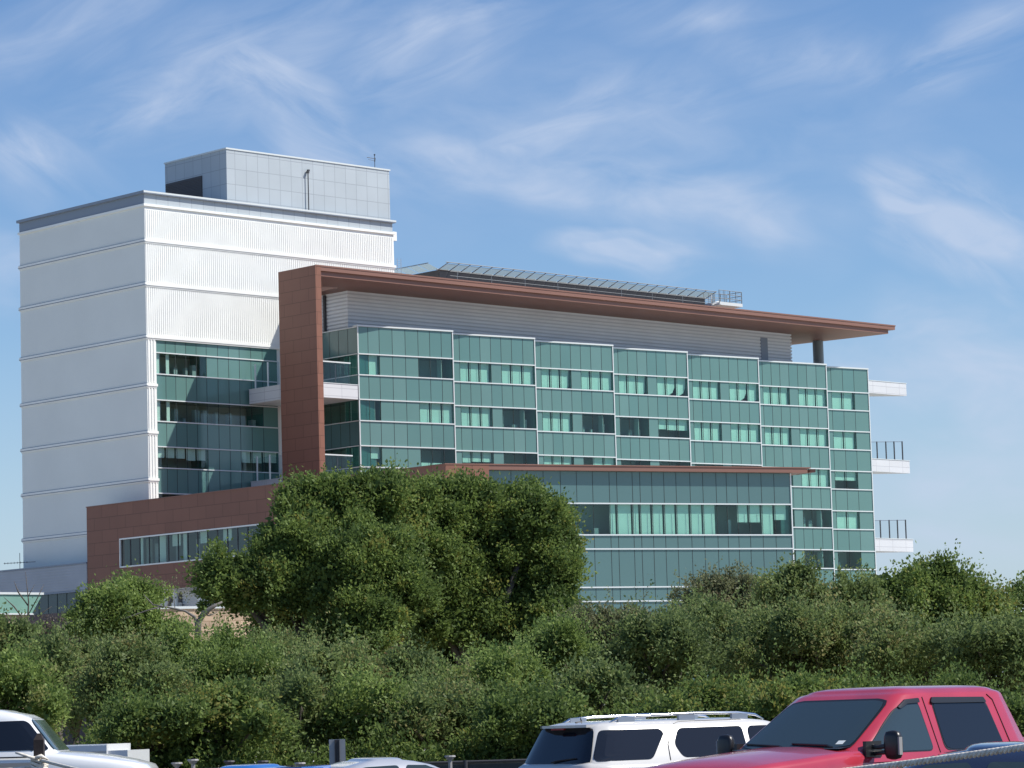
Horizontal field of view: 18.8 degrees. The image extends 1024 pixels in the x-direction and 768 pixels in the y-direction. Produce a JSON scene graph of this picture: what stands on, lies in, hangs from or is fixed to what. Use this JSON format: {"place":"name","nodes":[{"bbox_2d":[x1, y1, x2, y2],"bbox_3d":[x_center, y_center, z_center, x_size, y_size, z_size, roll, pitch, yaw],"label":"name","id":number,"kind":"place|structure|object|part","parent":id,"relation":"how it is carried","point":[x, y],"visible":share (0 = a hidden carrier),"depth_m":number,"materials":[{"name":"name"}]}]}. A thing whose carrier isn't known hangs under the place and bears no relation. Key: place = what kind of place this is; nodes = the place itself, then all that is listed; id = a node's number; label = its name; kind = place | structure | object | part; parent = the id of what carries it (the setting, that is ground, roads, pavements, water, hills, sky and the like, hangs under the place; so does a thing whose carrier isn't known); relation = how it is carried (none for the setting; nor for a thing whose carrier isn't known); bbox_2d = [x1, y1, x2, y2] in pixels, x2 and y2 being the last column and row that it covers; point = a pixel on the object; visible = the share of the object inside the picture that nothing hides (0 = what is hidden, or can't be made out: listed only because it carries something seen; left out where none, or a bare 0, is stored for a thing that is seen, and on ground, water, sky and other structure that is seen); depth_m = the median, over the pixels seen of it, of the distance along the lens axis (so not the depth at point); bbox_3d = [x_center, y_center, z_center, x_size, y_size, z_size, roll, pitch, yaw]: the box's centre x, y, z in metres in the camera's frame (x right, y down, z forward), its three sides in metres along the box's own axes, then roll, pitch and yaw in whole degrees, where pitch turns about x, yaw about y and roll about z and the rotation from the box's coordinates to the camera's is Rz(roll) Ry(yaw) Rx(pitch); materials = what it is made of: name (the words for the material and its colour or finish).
{"place":"outdoors","nodes":[
{"label":"outdoors","id":0,"kind":"place"},
{"bbox_2d":[120,591,222,640],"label":"dead branch","id":1,"kind":"object","parent":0,"point":[210,608],"visible":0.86,"depth_m":85.83,"materials":[{"name":"brown wood"}]},
{"bbox_2d":[0,0,1023,672],"label":"sky","id":2,"kind":"structure","parent":0,"point":[852,160],"materials":[{"name":"blue"}]},
{"label":"ground","id":3,"kind":"structure","parent":0,"visible":0},
{"bbox_2d":[0,602,47,657],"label":"tree","id":4,"kind":"object","parent":3,"relation":"on","point":[5,627],"visible":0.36,"depth_m":83.46,"materials":[{"name":"green plant"}]},
{"bbox_2d":[5,572,51,626],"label":"bare sapling","id":5,"kind":"object","parent":3,"relation":"on","point":[28,612],"visible":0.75,"depth_m":87.88,"materials":[{"name":"brown plant"}]},
{"bbox_2d":[0,615,86,740],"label":"shrub","id":6,"kind":"object","parent":3,"relation":"on","point":[27,685],"visible":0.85,"depth_m":61.02,"materials":[{"name":"green plant"}]},
{"bbox_2d":[0,597,120,744],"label":"shrub","id":7,"kind":"object","parent":3,"relation":"on","point":[56,640],"visible":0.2,"depth_m":68.46,"materials":[{"name":"green plant"}]},
{"bbox_2d":[29,611,113,739],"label":"shrub","id":8,"kind":"object","parent":3,"relation":"on","point":[46,633],"visible":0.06,"depth_m":95.58,"materials":[{"name":"green plant"}]},
{"bbox_2d":[51,559,184,644],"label":"tree","id":9,"kind":"object","parent":3,"relation":"on","point":[112,600],"visible":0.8,"depth_m":91.48,"materials":[{"name":"green plant"}]},
{"bbox_2d":[54,598,205,744],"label":"shrub","id":10,"kind":"object","parent":3,"relation":"on","point":[140,658],"visible":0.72,"depth_m":65.10,"materials":[{"name":"green plant"}]},
{"bbox_2d":[78,655,221,767],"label":"shrub","id":11,"kind":"object","parent":3,"relation":"on","point":[138,722],"visible":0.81,"depth_m":56.10,"materials":[{"name":"green plant"}]},
{"bbox_2d":[131,575,191,617],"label":"tree","id":12,"kind":"object","parent":3,"relation":"on","point":[180,592],"visible":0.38,"depth_m":96.88,"materials":[{"name":"green plant"}]},
{"bbox_2d":[152,600,261,676],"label":"shrub","id":13,"kind":"object","parent":3,"relation":"on","point":[182,627],"visible":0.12,"depth_m":72.89,"materials":[{"name":"green plant"}]},
{"bbox_2d":[122,643,315,765],"bbox_3d":[-5.426,6.467,56.911,3.621,3.476,3.004,-2,-6,0],"label":"shrub","id":14,"kind":"object","parent":3,"relation":"on","point":[227,705],"visible":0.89,"depth_m":56.62,"materials":[{"name":"green plant"}]},
{"bbox_2d":[168,603,300,730],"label":"shrub","id":15,"kind":"object","parent":3,"relation":"on","point":[231,648],"visible":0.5,"depth_m":70.38,"materials":[{"name":"green plant"}]},
{"bbox_2d":[240,604,336,762],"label":"shrub","id":16,"kind":"object","parent":3,"relation":"on","point":[288,637],"visible":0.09,"depth_m":75.51,"materials":[{"name":"green plant"}]},
{"bbox_2d":[226,652,369,762],"bbox_3d":[-4.098,6.740,58.923,3.239,3.299,2.970,-2,-6,0],"label":"shrub","id":17,"kind":"object","parent":3,"relation":"on","point":[296,684],"visible":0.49,"depth_m":58.81,"materials":[{"name":"green plant"}]},
{"bbox_2d":[175,453,474,757],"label":"shade tree","id":18,"kind":"object","parent":3,"relation":"on","point":[373,546],"visible":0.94,"depth_m":111.48,"materials":[{"name":"green plant"}]},
{"bbox_2d":[257,607,406,694],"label":"shrub","id":19,"kind":"object","parent":3,"relation":"on","point":[350,654],"visible":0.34,"depth_m":66.63,"materials":[{"name":"green plant"}]},
{"bbox_2d":[299,621,452,755],"bbox_3d":[-2.620,6.418,59.038,2.868,3.879,3.301,0,-6,-14],"label":"shrub","id":20,"kind":"object","parent":3,"relation":"on","point":[363,691],"visible":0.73,"depth_m":58.91,"materials":[{"name":"green plant"}]},
{"bbox_2d":[336,613,467,692],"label":"shrub","id":21,"kind":"object","parent":3,"relation":"on","point":[416,659],"visible":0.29,"depth_m":67.30,"materials":[{"name":"green plant"}]},
{"bbox_2d":[289,759,525,767],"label":"fence","id":22,"kind":"object","parent":3,"relation":"on","point":[509,763],"visible":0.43,"depth_m":53.99,"materials":[{"name":"grey metal"}]},
{"bbox_2d":[236,464,599,684],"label":"shade tree","id":23,"kind":"object","parent":3,"relation":"on","point":[526,555],"visible":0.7,"depth_m":116.17,"materials":[{"name":"green plant"}]},
{"bbox_2d":[370,634,499,759],"bbox_3d":[-1.275,6.538,58.964,2.757,3.546,3.182,-2,-6,0],"label":"shrub","id":24,"kind":"object","parent":3,"relation":"on","point":[443,712],"visible":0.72,"depth_m":58.72,"materials":[{"name":"green plant"}]},
{"bbox_2d":[432,614,569,697],"bbox_3d":[-0.237,6.893,65.063,3.041,4.115,2.949,-2,-6,0],"label":"shrub","id":25,"kind":"object","parent":3,"relation":"on","point":[489,668],"visible":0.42,"depth_m":64.61,"materials":[{"name":"green plant"}]},
{"bbox_2d":[449,646,619,759],"bbox_3d":[0.423,6.434,57.156,3.179,3.260,3.092,-2,-6,0],"label":"shrub","id":26,"kind":"object","parent":3,"relation":"on","point":[503,712],"visible":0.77,"depth_m":56.43,"materials":[{"name":"green plant"}]},
{"bbox_2d":[78,698,1023,767],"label":"undergrowth","id":27,"kind":"object","parent":3,"relation":"on","point":[248,754],"visible":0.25,"depth_m":57.03,"materials":[{"name":"green plant"}]},
{"bbox_2d":[489,604,616,687],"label":"shrub","id":28,"kind":"object","parent":3,"relation":"on","point":[553,632],"visible":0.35,"depth_m":68.55,"materials":[{"name":"green plant"}]},
{"bbox_2d":[510,630,675,720],"bbox_3d":[1.608,6.672,61.130,3.242,3.586,2.706,-2,-6,0],"label":"shrub","id":29,"kind":"object","parent":3,"relation":"on","point":[596,674],"visible":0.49,"depth_m":60.66,"materials":[{"name":"green plant"}]},
{"bbox_2d":[547,585,661,713],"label":"tree","id":30,"kind":"object","parent":3,"relation":"on","point":[594,617],"visible":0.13,"depth_m":99.35,"materials":[{"name":"green plant"}]},
{"bbox_2d":[571,569,734,693],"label":"shrub","id":31,"kind":"object","parent":3,"relation":"on","point":[671,639],"visible":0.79,"depth_m":66.87,"materials":[{"name":"green plant"}]},
{"bbox_2d":[585,654,730,720],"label":"shrub","id":32,"kind":"object","parent":3,"relation":"on","point":[674,704],"visible":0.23,"depth_m":56.45,"materials":[{"name":"green plant"}]},
{"bbox_2d":[642,653,774,717],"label":"shrub","id":33,"kind":"object","parent":3,"relation":"on","point":[711,687],"visible":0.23,"depth_m":58.20,"materials":[{"name":"green plant"}]},
{"bbox_2d":[655,576,780,684],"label":"shrub","id":34,"kind":"object","parent":3,"relation":"on","point":[708,606],"visible":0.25,"depth_m":72.64,"materials":[{"name":"green plant"}]},
{"bbox_2d":[659,558,778,716],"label":"tree","id":35,"kind":"object","parent":3,"relation":"on","point":[729,583],"visible":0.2,"depth_m":97.50,"materials":[{"name":"green plant"}]},
{"bbox_2d":[702,568,849,691],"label":"shrub","id":36,"kind":"object","parent":3,"relation":"on","point":[763,634],"visible":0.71,"depth_m":68.93,"materials":[{"name":"green plant"}]},
{"bbox_2d":[735,548,836,621],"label":"tree","id":37,"kind":"object","parent":3,"relation":"on","point":[797,573],"visible":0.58,"depth_m":87.54,"materials":[{"name":"green plant"}]},
{"bbox_2d":[719,638,862,720],"bbox_3d":[5.375,6.282,57.089,2.790,3.258,2.856,0,-7,-16],"label":"shrub","id":38,"kind":"object","parent":3,"relation":"on","point":[770,699],"visible":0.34,"depth_m":56.74,"materials":[{"name":"green plant"}]},
{"bbox_2d":[768,570,926,685],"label":"shrub","id":39,"kind":"object","parent":3,"relation":"on","point":[819,639],"visible":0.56,"depth_m":68.79,"materials":[{"name":"green plant"}]},
{"bbox_2d":[826,562,897,615],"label":"tree","id":40,"kind":"object","parent":3,"relation":"on","point":[859,588],"visible":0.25,"depth_m":89.50,"materials":[{"name":"green plant"}]},
{"bbox_2d":[832,640,932,687],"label":"shrub","id":41,"kind":"object","parent":3,"relation":"on","point":[863,680],"visible":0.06,"depth_m":57.48,"materials":[{"name":"green plant"}]},
{"bbox_2d":[835,593,984,685],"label":"shrub","id":42,"kind":"object","parent":3,"relation":"on","point":[878,640],"visible":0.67,"depth_m":66.73,"materials":[{"name":"green plant"}]},
{"bbox_2d":[853,538,1023,681],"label":"shade tree","id":43,"kind":"object","parent":3,"relation":"on","point":[936,583],"visible":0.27,"depth_m":95.19,"materials":[{"name":"green plant"}]},
{"bbox_2d":[881,638,1014,695],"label":"shrub","id":44,"kind":"object","parent":3,"relation":"on","point":[952,679],"visible":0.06,"depth_m":58.45,"materials":[{"name":"green plant"}]},
{"bbox_2d":[917,588,1023,698],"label":"shrub","id":45,"kind":"object","parent":3,"relation":"on","point":[996,643],"visible":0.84,"depth_m":64.61,"materials":[{"name":"green plant"}]},
{"bbox_2d":[952,647,1023,734],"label":"shrub","id":46,"kind":"object","parent":3,"relation":"on","point":[1015,704],"visible":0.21,"depth_m":56.31,"materials":[{"name":"green plant"}]},
{"bbox_2d":[1001,570,1023,616],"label":"shade tree","id":47,"kind":"object","parent":3,"relation":"on","point":[1018,584],"visible":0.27,"depth_m":103.54,"materials":[{"name":"green plant"}]},
{"label":"plaza","id":48,"kind":"structure","parent":0,"visible":0},
{"bbox_2d":[0,562,106,744],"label":"annex","id":49,"kind":"object","parent":48,"relation":"on","point":[61,582],"visible":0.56,"depth_m":290.21,"materials":[{"name":"white paint"}]},
{"bbox_2d":[157,606,525,751],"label":"stone retaining wall","id":50,"kind":"structure","parent":48,"relation":"on","point":[207,620],"depth_m":254.09,"materials":[{"name":"beige stone"}]},
{"bbox_2d":[16,147,912,748],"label":"medical building","id":51,"kind":"structure","parent":48,"relation":"on","point":[216,343],"depth_m":297.12,"materials":[{"name":"white metal"}]},
{"bbox_2d":[306,169,309,209],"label":"roof pole","id":52,"kind":"object","parent":51,"relation":"on","point":[307,171],"visible":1,"depth_m":302.85,"materials":[{"name":"grey metal"}]},
{"label":"parking lot","id":53,"kind":"structure","parent":0,"visible":0},
{"bbox_2d":[33,733,44,766],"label":"wooden post","id":54,"kind":"object","parent":53,"relation":"on","point":[39,744],"visible":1,"depth_m":23.81,"materials":[{"name":"brown wood"}]},
{"bbox_2d":[12,744,1023,767],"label":"twisted rope","id":55,"kind":"object","parent":54,"relation":"attached to","point":[44,762],"visible":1,"depth_m":11.30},
{"bbox_2d":[0,710,157,767],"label":"suv","id":56,"kind":"object","parent":53,"relation":"on","point":[19,731],"visible":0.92,"depth_m":45.84,"materials":[{"name":"white paint"}]},
{"bbox_3d":[-7.504,5.214,45.858,1.266,0.440,0.184,-2,-6,-1],"label":"front side window","id":57,"kind":"part","parent":56,"relation":"part of","materials":[{"name":"black glass"}]},
{"bbox_2d":[66,743,149,761],"bbox_3d":[-7.146,6.808,51.781,1.870,1.545,1.700,-3,-6,8],"label":"utility trailer","id":58,"kind":"object","parent":53,"relation":"on","point":[122,749],"visible":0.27,"depth_m":51.09,"materials":[{"name":"white paint"}]},
{"bbox_2d":[171,762,182,767],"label":"capped post","id":59,"kind":"object","parent":53,"relation":"on","point":[176,764],"visible":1,"depth_m":52.57,"materials":[{"name":"grey metal"}]},
{"bbox_2d":[187,759,198,767],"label":"capped post","id":60,"kind":"object","parent":53,"relation":"on","point":[192,762],"visible":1,"depth_m":52.58,"materials":[{"name":"grey metal"}]},
{"bbox_2d":[224,760,234,764],"bbox_3d":[-4.792,7.000,52.565,0.198,1.205,0.198,-2,-6,0],"label":"capped post","id":61,"kind":"object","parent":53,"relation":"on","point":[229,762],"visible":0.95,"depth_m":52.57,"materials":[{"name":"grey metal"}]},
{"bbox_2d":[221,763,330,767],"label":"hatchback","id":62,"kind":"object","parent":53,"relation":"on","point":[263,765],"visible":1,"depth_m":35.32,"materials":[{"name":"blue paint"}]},
{"bbox_2d":[294,762,305,765],"bbox_3d":[-3.588,6.998,52.561,0.198,1.139,0.198,-2,-6,0],"label":"capped post","id":63,"kind":"object","parent":53,"relation":"on","point":[299,763],"visible":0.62,"depth_m":52.55,"materials":[{"name":"grey metal"}]},
{"bbox_2d":[329,739,345,764],"bbox_3d":[-2.899,6.680,51.569,0.270,1.513,0.062,-2,-6,0],"label":"parking sign","id":64,"kind":"object","parent":53,"relation":"on","point":[336,750],"visible":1,"depth_m":51.65,"materials":[{"name":"metal"}]},
{"bbox_2d":[331,757,440,767],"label":"sedan","id":65,"kind":"object","parent":53,"relation":"on","point":[379,762],"visible":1,"depth_m":37.06,"materials":[{"name":"silver metal"}]},
{"bbox_3d":[-1.734,4.689,36.747,0.868,0.299,0.194,1,-7,-20],"label":"rear side window","id":66,"kind":"part","parent":65,"relation":"part of","materials":[{"name":"grey glass"}]},
{"bbox_3d":[-0.834,4.698,37.067,0.883,0.300,0.183,1,-7,-20],"label":"front side window","id":67,"kind":"part","parent":65,"relation":"part of","materials":[{"name":"grey glass"}]},
{"bbox_2d":[444,755,455,767],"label":"capped post","id":68,"kind":"object","parent":53,"relation":"on","point":[449,758],"visible":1,"depth_m":52.58,"materials":[{"name":"grey metal"}]},
{"bbox_2d":[519,711,769,767],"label":"suv","id":69,"kind":"object","parent":53,"relation":"on","point":[640,740],"visible":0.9,"depth_m":41.23,"materials":[{"name":"white paint"}]},
{"bbox_3d":[0.638,4.828,41.281,0.242,0.470,1.645,2,-7,-31],"label":"rear window","id":70,"kind":"part","parent":69,"relation":"part of","materials":[{"name":"black glass"}]},
{"bbox_3d":[1.545,4.765,40.905,1.147,0.400,0.200,2,-7,-31],"label":"quarter window","id":71,"kind":"part","parent":69,"relation":"part of","materials":[{"name":"black glass"}]},
{"bbox_3d":[2.659,4.798,41.565,1.143,0.395,0.174,2,-7,-31],"label":"rear side window","id":72,"kind":"part","parent":69,"relation":"part of","materials":[{"name":"black glass"}]},
{"bbox_3d":[3.738,4.838,42.213,1.216,0.394,0.172,2,-7,-31],"label":"front side window","id":73,"kind":"part","parent":69,"relation":"part of","materials":[{"name":"black glass"}]},
{"bbox_2d":[646,685,1023,767],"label":"pickup truck","id":74,"kind":"object","parent":53,"relation":"on","point":[846,727],"visible":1,"depth_m":36.04,"materials":[{"name":"red paint"}]},
{"bbox_3d":[4.405,3.945,35.669,1.197,0.565,0.163,4,-9,-44],"label":"front side window","id":75,"kind":"part","parent":74,"relation":"part of","materials":[{"name":"grey glass"}]},
{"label":"rear side window","id":76,"kind":"part","parent":74,"relation":"part of","materials":[{"name":"black glass"}]},
{"bbox_2d":[901,741,1023,767],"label":"sedan","id":77,"kind":"object","parent":53,"relation":"on","point":[1011,760],"visible":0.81,"depth_m":18.18,"materials":[{"name":"blue paint"}]},
{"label":"front side window","id":78,"kind":"part","parent":77,"relation":"part of","materials":[{"name":"grey glass"}]},
{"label":"rear side window","id":79,"kind":"part","parent":77,"relation":"part of","materials":[{"name":"grey glass"}]}
]}

